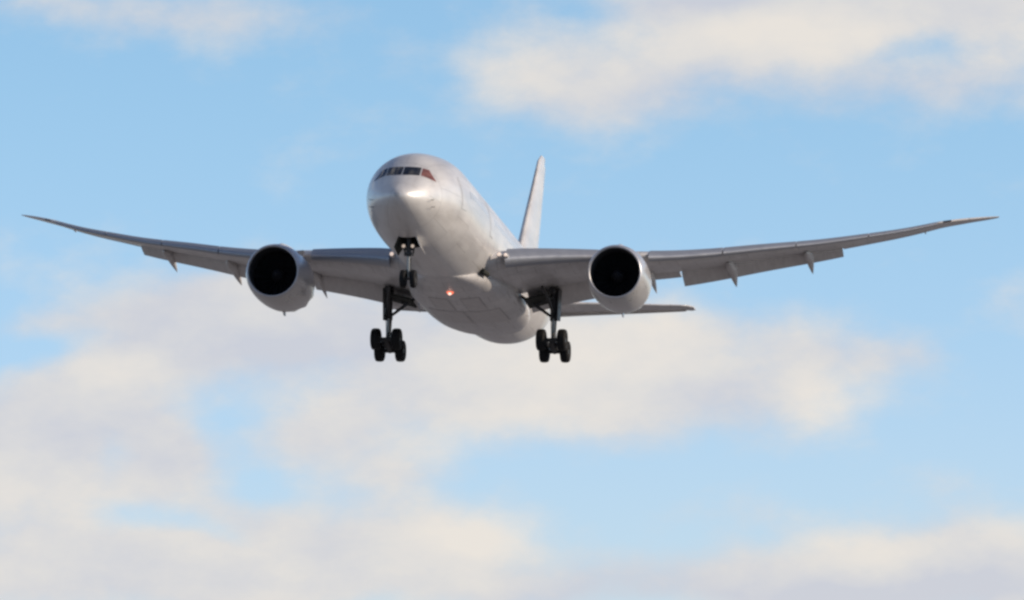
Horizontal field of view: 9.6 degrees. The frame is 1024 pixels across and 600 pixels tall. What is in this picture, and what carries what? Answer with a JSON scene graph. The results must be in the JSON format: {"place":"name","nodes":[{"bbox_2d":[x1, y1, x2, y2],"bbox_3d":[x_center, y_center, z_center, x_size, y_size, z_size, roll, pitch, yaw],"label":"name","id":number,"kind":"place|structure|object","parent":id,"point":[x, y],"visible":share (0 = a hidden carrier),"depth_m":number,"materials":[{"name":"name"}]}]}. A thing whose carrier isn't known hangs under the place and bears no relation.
{"place":"outdoors","nodes":[
{"label":"outdoors","id":0,"kind":"place"},
{"bbox_2d":[22,153,998,362],"bbox_3d":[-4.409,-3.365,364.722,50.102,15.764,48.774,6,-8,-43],"label":"airliner","id":1,"kind":"object","parent":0,"point":[457,255],"visible":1,"depth_m":350.81,"materials":[{"name":"white paint"}]},
{"bbox_2d":[0,0,1023,599],"label":"sky","id":2,"kind":"structure","parent":0,"point":[852,428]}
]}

